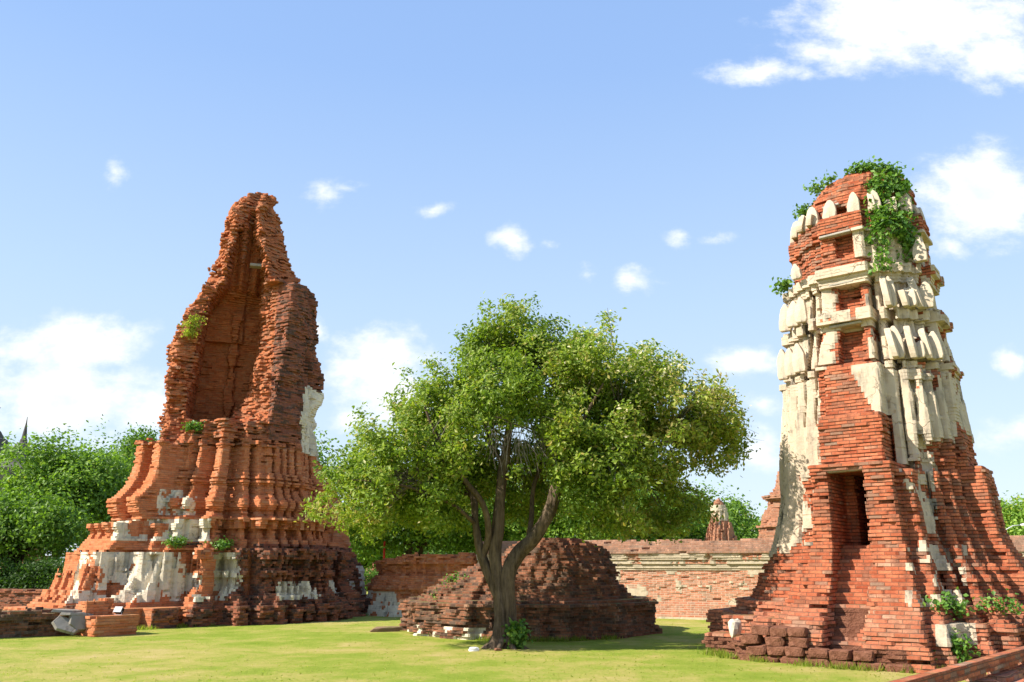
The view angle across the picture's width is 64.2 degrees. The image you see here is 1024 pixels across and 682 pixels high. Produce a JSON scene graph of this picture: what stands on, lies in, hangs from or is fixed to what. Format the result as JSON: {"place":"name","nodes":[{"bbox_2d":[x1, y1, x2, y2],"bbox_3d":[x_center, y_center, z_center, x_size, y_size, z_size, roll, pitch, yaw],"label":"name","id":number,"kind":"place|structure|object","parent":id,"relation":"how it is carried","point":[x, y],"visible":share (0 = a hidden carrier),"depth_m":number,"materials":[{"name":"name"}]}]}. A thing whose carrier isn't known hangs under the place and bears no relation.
{"place":"outdoors","nodes":[
{"label":"outdoors","id":0,"kind":"place"},
{"bbox_2d":[0,589,986,681],"bbox_3d":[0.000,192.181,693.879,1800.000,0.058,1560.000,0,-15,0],"label":"ground","id":1,"kind":"structure","parent":0,"point":[139,645],"depth_m":14.80,"materials":[{"name":"green plant"}]},
{"bbox_2d":[0,431,8,460],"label":"distant prang","id":2,"kind":"structure","parent":1,"relation":"on","point":[2,439],"depth_m":129.79,"materials":[{"name":"stone"}]},
{"bbox_2d":[0,417,33,494],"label":"distant chedi","id":3,"kind":"structure","parent":1,"relation":"on","point":[23,445],"depth_m":122.79,"materials":[{"name":"stone"}]},
{"bbox_2d":[0,589,42,608],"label":"wall","id":4,"kind":"structure","parent":1,"relation":"on","point":[16,597],"depth_m":30.39,"materials":[{"name":"brick"}]},
{"bbox_2d":[0,555,64,588],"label":"hedge","id":5,"kind":"object","parent":1,"relation":"on","point":[25,575],"visible":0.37,"depth_m":35.81,"materials":[{"name":"green plant"}]},
{"bbox_2d":[0,605,74,637],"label":"wall","id":6,"kind":"structure","parent":1,"relation":"on","point":[31,622],"depth_m":19.59,"materials":[{"name":"brick"}]},
{"bbox_2d":[0,480,110,570],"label":"park tree","id":7,"kind":"object","parent":1,"relation":"on","point":[24,532],"visible":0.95,"depth_m":38.33,"materials":[{"name":"green plant"}]},
{"bbox_2d":[52,615,80,634],"bbox_3d":[-10.700,6.840,19.654,0.706,0.427,0.080,23,-64,-24],"label":"stucco slab","id":8,"kind":"object","parent":1,"relation":"on","point":[60,623],"depth_m":19.56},
{"bbox_2d":[0,414,134,563],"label":"park tree","id":9,"kind":"object","parent":1,"relation":"on","point":[96,481],"visible":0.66,"depth_m":43.93,"materials":[{"name":"green plant"}]},
{"bbox_2d":[68,612,85,631],"bbox_3d":[-10.490,6.823,19.856,0.120,0.522,0.565,-35,-19,32],"label":"stucco slab","id":10,"kind":"object","parent":1,"relation":"on","point":[76,622],"depth_m":19.75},
{"bbox_2d":[63,434,138,561],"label":"park tree","id":11,"kind":"object","parent":1,"relation":"on","point":[125,456],"visible":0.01,"depth_m":51.11,"materials":[{"name":"green plant"}]},
{"bbox_2d":[75,598,139,636],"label":"brick pier","id":12,"kind":"structure","parent":1,"relation":"on","point":[102,621],"depth_m":20.09,"materials":[{"name":"orange brick"}]},
{"bbox_2d":[60,612,92,615],"bbox_3d":[-10.620,6.682,19.956,0.339,0.061,0.816,-18,-28,41],"label":"stucco slab","id":13,"kind":"object","parent":12,"relation":"on","point":[76,614],"depth_m":19.82,"materials":[{"name":"grey concrete"}]},
{"bbox_2d":[51,609,82,612],"bbox_3d":[-10.856,6.650,20.109,0.323,0.060,0.944,-8,-20,40],"label":"stucco slab","id":14,"kind":"object","parent":13,"relation":"on","point":[67,610],"depth_m":19.97,"materials":[{"name":"grey concrete"}]},
{"bbox_2d":[113,606,123,614],"bbox_3d":[-9.817,6.740,20.400,0.275,0.207,0.152,-6,-16,19],"label":"floodlight","id":15,"kind":"object","parent":12,"relation":"on","point":[118,610],"visible":0.96,"depth_m":20.37,"materials":[{"name":"grey metal"}]},
{"bbox_2d":[104,422,161,464],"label":"park tree","id":16,"kind":"object","parent":1,"relation":"on","point":[136,436],"visible":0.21,"depth_m":89.23,"materials":[{"name":"green plant"}]},
{"bbox_2d":[3,192,371,628],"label":"ruined tower","id":17,"kind":"structure","parent":1,"relation":"on","point":[244,377],"depth_m":26.07,"materials":[{"name":"brick"}]},
{"bbox_2d":[179,311,207,339],"bbox_3d":[-10.844,-0.570,27.768,0.904,0.952,0.888,-11,-19,35],"label":"grass tuft","id":18,"kind":"object","parent":17,"relation":"on","point":[188,332],"visible":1,"depth_m":27.69,"materials":[{"name":"green plant"}]},
{"bbox_2d":[180,420,206,433],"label":"weed","id":19,"kind":"object","parent":17,"relation":"on","point":[190,426],"visible":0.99,"depth_m":26.16,"materials":[{"name":"green plant"}]},
{"bbox_2d":[161,532,238,551],"bbox_3d":[-9.210,5.941,24.131,2.164,0.562,1.022,4,-16,-15],"label":"weed","id":20,"kind":"object","parent":17,"relation":"on","point":[220,545],"visible":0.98,"depth_m":24.11,"materials":[{"name":"green plant"}]},
{"bbox_2d":[313,427,351,483],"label":"park tree","id":21,"kind":"object","parent":1,"relation":"on","point":[322,460],"visible":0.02,"depth_m":40.56,"materials":[{"name":"green plant"}]},
{"bbox_2d":[364,566,378,590],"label":"weed","id":22,"kind":"object","parent":1,"relation":"on","point":[368,573],"visible":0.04,"depth_m":53.39,"materials":[{"name":"green plant"}]},
{"bbox_2d":[383,541,385,557],"bbox_3d":[-6.060,10.854,38.500,0.230,2.750,0.230,0,-15,0],"label":"red pole","id":23,"kind":"object","parent":1,"relation":"on","point":[384,543],"visible":0.17,"depth_m":38.72,"materials":[{"name":"paint"}]},
{"bbox_2d":[370,626,401,631],"bbox_3d":[-3.205,7.357,20.802,0.837,0.178,0.232,3,-14,-20],"label":"fallen brick","id":24,"kind":"object","parent":1,"relation":"on","point":[388,629],"visible":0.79,"depth_m":20.73,"materials":[{"name":"beige stone"}]},
{"bbox_2d":[342,502,431,576],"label":"park tree","id":25,"kind":"object","parent":1,"relation":"on","point":[367,563],"visible":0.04,"depth_m":58.24,"materials":[{"name":"green plant"}]},
{"bbox_2d":[338,480,492,561],"bbox_3d":[-5.002,9.788,40.244,8.122,6.239,8.841,10,-18,-33],"label":"park tree","id":26,"kind":"object","parent":1,"relation":"on","point":[419,543],"visible":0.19,"depth_m":39.29,"materials":[{"name":"green plant"}]},
{"bbox_2d":[365,552,477,616],"bbox_3d":[-2.979,8.852,29.699,5.132,2.210,5.106,-11,-19,35],"label":"ruin","id":27,"kind":"object","parent":1,"relation":"on","point":[394,581],"visible":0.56,"depth_m":28.11,"materials":[{"name":"brick"}]},
{"bbox_2d":[423,549,475,553],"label":"hedge","id":28,"kind":"object","parent":1,"relation":"on","point":[424,552],"depth_m":48.20,"materials":[{"name":"green plant"}]},
{"bbox_2d":[428,541,475,553],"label":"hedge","id":29,"kind":"object","parent":1,"relation":"on","point":[442,548],"visible":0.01,"depth_m":66.20,"materials":[{"name":"green plant"}]},
{"bbox_2d":[469,647,478,650],"bbox_3d":[-0.752,6.091,16.111,0.214,0.106,0.115,1,-20,-12],"label":"stone","id":30,"kind":"object","parent":1,"relation":"on","point":[473,648],"visible":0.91,"depth_m":16.07,"materials":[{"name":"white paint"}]},
{"bbox_2d":[428,481,559,554],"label":"park tree","id":31,"kind":"object","parent":1,"relation":"on","point":[468,547],"visible":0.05,"depth_m":41.51,"materials":[{"name":"green plant"}]},
{"bbox_2d":[501,617,533,648],"bbox_3d":[0.105,5.967,16.652,0.671,0.652,0.624,0,-15,0],"label":"weed","id":32,"kind":"object","parent":1,"relation":"on","point":[518,635],"visible":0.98,"depth_m":16.53,"materials":[{"name":"green plant"}]},
{"bbox_2d":[293,290,763,649],"bbox_3d":[0.529,2.813,18.033,10.043,7.903,5.178,0,-15,0],"label":"shade tree","id":33,"kind":"object","parent":1,"relation":"on","point":[599,422],"visible":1,"depth_m":17.07,"materials":[{"name":"green plant"}]},
{"bbox_2d":[398,538,662,640],"bbox_3d":[0.426,6.515,21.675,6.693,2.470,6.477,-11,-19,35],"label":"ruin mound","id":34,"kind":"object","parent":1,"relation":"on","point":[567,587],"visible":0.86,"depth_m":19.62,"materials":[{"name":"brick"}]},
{"bbox_2d":[430,571,468,599],"bbox_3d":[-1.537,6.209,20.548,1.015,0.827,1.580,-6,-17,22],"label":"weed","id":35,"kind":"object","parent":34,"relation":"on","point":[455,579],"visible":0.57,"depth_m":20.76,"materials":[{"name":"green plant"}]},
{"bbox_2d":[136,612,947,672],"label":"long grass","id":36,"kind":"structure","parent":1,"relation":"on","point":[720,654],"depth_m":14.78,"materials":[{"name":"green plant"}]},
{"bbox_2d":[491,475,636,540],"bbox_3d":[2.679,9.203,40.681,8.031,7.288,7.901,0,-15,0],"label":"park tree","id":37,"kind":"object","parent":1,"relation":"on","point":[564,528],"visible":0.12,"depth_m":39.47,"materials":[{"name":"green plant"}]},
{"bbox_2d":[598,483,703,541],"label":"park tree","id":38,"kind":"object","parent":1,"relation":"on","point":[637,538],"visible":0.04,"depth_m":43.92,"materials":[{"name":"green plant"}]},
{"bbox_2d":[640,479,750,540],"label":"park tree","id":39,"kind":"object","parent":1,"relation":"on","point":[739,533],"visible":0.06,"depth_m":47.09,"materials":[{"name":"green plant"}]},
{"bbox_2d":[704,498,737,540],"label":"prang","id":40,"kind":"structure","parent":1,"relation":"on","point":[717,531],"depth_m":42.55,"materials":[{"name":"brick"}]},
{"bbox_2d":[708,485,761,539],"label":"park tree","id":41,"kind":"object","parent":1,"relation":"on","point":[745,520],"visible":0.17,"depth_m":57.95,"materials":[{"name":"green plant"}]},
{"bbox_2d":[476,535,1023,619],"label":"boundary wall","id":42,"kind":"structure","parent":1,"relation":"on","point":[695,579],"depth_m":26.11,"materials":[{"name":"brick"}]},
{"bbox_2d":[756,471,780,537],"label":"stepped chedi","id":43,"kind":"structure","parent":1,"relation":"on","point":[769,520],"depth_m":34.98,"materials":[{"name":"brick"}]},
{"bbox_2d":[758,655,780,662],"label":"laterite block","id":44,"kind":"structure","parent":1,"relation":"on","point":[771,659],"depth_m":14.23,"materials":[{"name":"brown stone"}]},
{"bbox_2d":[767,646,785,655],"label":"laterite block","id":45,"kind":"structure","parent":44,"relation":"on","point":[775,651],"depth_m":14.19,"materials":[{"name":"brown stone"}]},
{"bbox_2d":[765,635,786,645],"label":"laterite block","id":46,"kind":"structure","parent":45,"relation":"on","point":[775,641],"depth_m":14.24,"materials":[{"name":"brown stone"}]},
{"bbox_2d":[770,625,789,636],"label":"laterite block","id":47,"kind":"structure","parent":46,"relation":"on","point":[778,631],"depth_m":14.26,"materials":[{"name":"brown stone"}]},
{"bbox_2d":[831,660,857,668],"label":"laterite block","id":48,"kind":"structure","parent":1,"relation":"on","point":[844,662],"depth_m":13.52,"materials":[{"name":"brown stone"}]},
{"bbox_2d":[829,649,853,660],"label":"laterite block","id":49,"kind":"structure","parent":48,"relation":"on","point":[841,654],"depth_m":13.57,"materials":[{"name":"brown stone"}]},
{"bbox_2d":[702,171,1023,672],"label":"prang tower","id":50,"kind":"structure","parent":1,"relation":"on","point":[890,509],"depth_m":15.91,"materials":[{"name":"brick"}]},
{"bbox_2d":[728,618,741,636],"bbox_3d":[4.215,5.420,15.406,0.258,0.349,0.184,6,-15,-22],"label":"boulder","id":51,"kind":"object","parent":50,"relation":"on","point":[735,627],"visible":0.93,"depth_m":15.34,"materials":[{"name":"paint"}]},
{"bbox_2d":[737,653,757,660],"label":"laterite block","id":52,"kind":"structure","parent":50,"relation":"on","point":[745,656],"depth_m":14.51,"materials":[{"name":"brown stone"}]},
{"bbox_2d":[747,644,766,654],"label":"laterite block","id":53,"kind":"structure","parent":52,"relation":"on","point":[760,649],"depth_m":14.39,"materials":[{"name":"brown stone"}]},
{"bbox_2d":[741,634,764,643],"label":"laterite block","id":54,"kind":"structure","parent":53,"relation":"on","point":[751,639],"depth_m":14.50,"materials":[{"name":"brown stone"}]},
{"bbox_2d":[751,625,771,635],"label":"laterite block","id":55,"kind":"structure","parent":54,"relation":"on","point":[760,629],"depth_m":14.45,"materials":[{"name":"brown stone"}]},
{"bbox_2d":[769,275,794,296],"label":"wall plant","id":56,"kind":"object","parent":50,"relation":"on","point":[785,285],"depth_m":18.75,"materials":[{"name":"green plant"}]},
{"bbox_2d":[780,656,803,664],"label":"laterite block","id":57,"kind":"structure","parent":50,"relation":"on","point":[786,659],"depth_m":14.02,"materials":[{"name":"brown stone"}]},
{"bbox_2d":[784,646,804,656],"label":"laterite block","id":58,"kind":"structure","parent":57,"relation":"on","point":[790,651],"depth_m":13.99,"materials":[{"name":"brown stone"}]},
{"bbox_2d":[788,637,809,647],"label":"laterite block","id":59,"kind":"structure","parent":58,"relation":"on","point":[801,642],"depth_m":14.01,"materials":[{"name":"brown stone"}]},
{"bbox_2d":[787,627,808,637],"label":"laterite block","id":60,"kind":"structure","parent":59,"relation":"on","point":[803,632],"depth_m":14.07,"materials":[{"name":"brown stone"}]},
{"bbox_2d":[792,200,814,219],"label":"wall plant","id":61,"kind":"object","parent":50,"relation":"on","point":[803,210],"depth_m":18.99,"materials":[{"name":"green plant"}]},
{"bbox_2d":[806,658,830,666],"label":"laterite block","id":62,"kind":"structure","parent":50,"relation":"on","point":[826,662],"depth_m":13.73,"materials":[{"name":"brown stone"}]},
{"bbox_2d":[808,648,830,658],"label":"laterite block","id":63,"kind":"structure","parent":62,"relation":"on","point":[821,653],"depth_m":13.76,"materials":[{"name":"brown stone"}]},
{"bbox_2d":[803,170,840,199],"bbox_3d":[7.110,-3.574,18.706,0.928,0.602,0.572,-1,-15,2],"label":"wall plant","id":64,"kind":"object","parent":50,"relation":"on","point":[816,188],"depth_m":18.68,"materials":[{"name":"green plant"}]},
{"bbox_2d":[857,661,884,670],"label":"laterite block","id":65,"kind":"structure","parent":50,"relation":"on","point":[876,665],"depth_m":13.27,"materials":[{"name":"brown stone"}]},
{"bbox_2d":[853,650,876,661],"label":"laterite block","id":66,"kind":"structure","parent":65,"relation":"on","point":[859,655],"depth_m":13.34,"materials":[{"name":"brown stone"}]},
{"bbox_2d":[843,155,920,275],"bbox_3d":[8.119,-2.706,17.609,1.426,2.986,1.606,-2,-15,8],"label":"creeper","id":67,"kind":"object","parent":50,"relation":"attached to","point":[898,186],"visible":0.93,"depth_m":17.33,"materials":[{"name":"green plant"}]},
{"bbox_2d":[919,586,975,620],"bbox_3d":[7.306,4.444,13.812,0.933,0.584,0.778,1,-15,-4],"label":"weed","id":68,"kind":"object","parent":50,"relation":"on","point":[958,607],"visible":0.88,"depth_m":13.69,"materials":[{"name":"green plant"}]},
{"bbox_2d":[968,588,1023,615],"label":"weed","id":69,"kind":"object","parent":50,"relation":"on","point":[997,605],"visible":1,"depth_m":13.63,"materials":[{"name":"green plant"}]},
{"bbox_2d":[885,663,912,672],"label":"laterite block","id":70,"kind":"structure","parent":1,"relation":"on","point":[896,667],"depth_m":13.03,"materials":[{"name":"brown stone"}]},
{"bbox_2d":[888,646,1023,681],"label":"ledge wall","id":71,"kind":"structure","parent":1,"relation":"on","point":[1003,666],"depth_m":9.78,"materials":[{"name":"brick"}]},
{"bbox_2d":[949,627,980,662],"bbox_3d":[7.224,4.986,13.220,0.639,0.662,0.600,-2,-15,6],"label":"weed","id":72,"kind":"object","parent":1,"relation":"on","point":[958,643],"visible":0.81,"depth_m":13.10,"materials":[{"name":"green plant"}]},
{"bbox_2d":[999,490,1023,534],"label":"park tree","id":73,"kind":"object","parent":1,"relation":"on","point":[1013,514],"visible":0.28,"depth_m":59.50,"materials":[{"name":"green plant"}]},
{"bbox_2d":[0,0,1023,561],"label":"sky","id":74,"kind":"structure","parent":0,"point":[653,159],"materials":[{"name":"blue"}]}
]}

